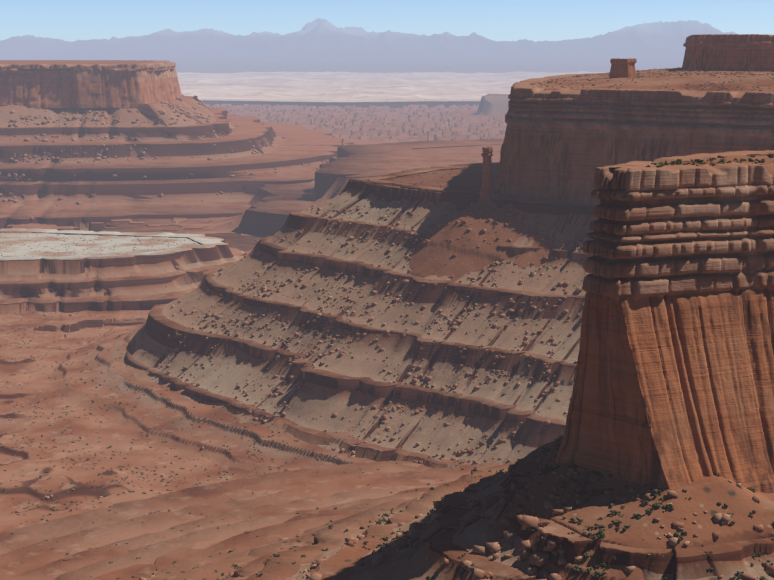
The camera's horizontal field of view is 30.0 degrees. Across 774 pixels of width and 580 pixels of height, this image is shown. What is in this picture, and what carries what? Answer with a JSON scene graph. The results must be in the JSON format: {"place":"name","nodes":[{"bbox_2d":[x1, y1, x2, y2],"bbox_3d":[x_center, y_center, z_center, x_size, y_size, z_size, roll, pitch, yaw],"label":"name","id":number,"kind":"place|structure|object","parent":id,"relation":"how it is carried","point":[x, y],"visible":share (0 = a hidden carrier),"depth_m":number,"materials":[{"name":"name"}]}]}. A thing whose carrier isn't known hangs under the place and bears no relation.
{"place":"outdoors","nodes":[
{"label":"outdoors","id":0,"kind":"place"},
{"bbox_2d":[0,18,773,579],"bbox_3d":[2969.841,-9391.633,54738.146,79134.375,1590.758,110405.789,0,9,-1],"label":"ground","id":1,"kind":"structure","parent":0,"point":[320,60],"depth_m":1851.88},
{"bbox_2d":[0,228,246,326],"bbox_3d":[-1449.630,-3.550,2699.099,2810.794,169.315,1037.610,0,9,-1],"label":"terrace","id":2,"kind":"structure","parent":1,"relation":"on","point":[149,280],"depth_m":2465.93,"materials":[{"name":"stone"}]},
{"bbox_2d":[0,96,390,230],"bbox_3d":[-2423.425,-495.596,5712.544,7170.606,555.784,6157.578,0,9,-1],"label":"terraced slope","id":3,"kind":"structure","parent":1,"relation":"on","point":[128,191],"depth_m":4258.34,"materials":[{"name":"brown stone"}]},
{"bbox_2d":[0,60,181,107],"bbox_3d":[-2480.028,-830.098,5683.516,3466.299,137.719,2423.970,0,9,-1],"label":"mesa","id":4,"kind":"structure","parent":3,"relation":"on","point":[136,85],"depth_m":4576.25,"materials":[{"name":"stone"}]},
{"bbox_2d":[102,139,503,251],"bbox_3d":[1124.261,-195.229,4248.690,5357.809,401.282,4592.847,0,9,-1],"label":"bench","id":5,"kind":"object","parent":1,"relation":"on","point":[270,209],"visible":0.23,"depth_m":3628.80,"materials":[{"name":"brown stone"}]},
{"bbox_2d":[200,100,480,108],"bbox_3d":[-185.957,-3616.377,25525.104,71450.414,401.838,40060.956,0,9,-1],"label":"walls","id":6,"kind":"structure","parent":1,"relation":"on","point":[402,103],"depth_m":11584.14,"materials":[{"name":"brown stone"}]},
{"bbox_2d":[125,162,598,468],"bbox_3d":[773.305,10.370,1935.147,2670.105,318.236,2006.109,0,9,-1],"label":"ridge ledges","id":7,"kind":"object","parent":1,"relation":"on","point":[340,385],"visible":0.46,"depth_m":1560.41,"materials":[{"name":"brown stone"}]},
{"bbox_2d":[480,147,493,201],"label":"pillar","id":8,"kind":"structure","parent":7,"relation":"on","point":[486,193],"depth_m":1657.39,"materials":[{"name":"stone"}]},
{"bbox_2d":[0,94,773,579],"bbox_3d":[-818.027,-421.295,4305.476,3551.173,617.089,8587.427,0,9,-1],"label":"boulders","id":9,"kind":"object","parent":1,"relation":"on","point":[528,522],"visible":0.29,"depth_m":1450.13,"materials":[{"name":"brown stone"}]},
{"bbox_2d":[0,67,773,579],"bbox_3d":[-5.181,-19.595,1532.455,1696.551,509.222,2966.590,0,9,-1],"label":"shrubs","id":10,"kind":"object","parent":1,"relation":"on","point":[596,473],"visible":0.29,"depth_m":665.00,"materials":[{"name":"green plant"}]},
{"bbox_2d":[0,442,773,579],"bbox_3d":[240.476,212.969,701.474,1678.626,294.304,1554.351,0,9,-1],"label":"slope","id":11,"kind":"structure","parent":1,"relation":"on","point":[274,504],"depth_m":913.63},
{"bbox_2d":[554,150,773,492],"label":"butte","id":12,"kind":"object","parent":11,"relation":"on","point":[673,386],"visible":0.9,"depth_m":563.10,"materials":[{"name":"stone"}]},
{"bbox_2d":[682,34,773,70],"bbox_3d":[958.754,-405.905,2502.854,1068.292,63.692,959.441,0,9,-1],"label":"mesa","id":13,"kind":"structure","parent":1,"relation":"on","point":[732,52],"depth_m":2050.14,"materials":[{"name":"stone"}]},
{"bbox_2d":[0,0,773,41],"label":"sky","id":14,"kind":"structure","parent":0,"point":[66,20],"materials":[{"name":"blue"}]},
{"bbox_2d":[493,73,773,204],"bbox_3d":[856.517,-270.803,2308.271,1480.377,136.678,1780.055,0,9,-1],"label":"mesa","id":15,"kind":"structure","parent":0,"point":[561,144],"depth_m":1587.75,"materials":[{"name":"stone"}]},
{"bbox_2d":[609,58,636,78],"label":"top block","id":16,"kind":"structure","parent":15,"relation":"on","point":[622,68],"depth_m":1871.89,"materials":[{"name":"stone"}]}
]}

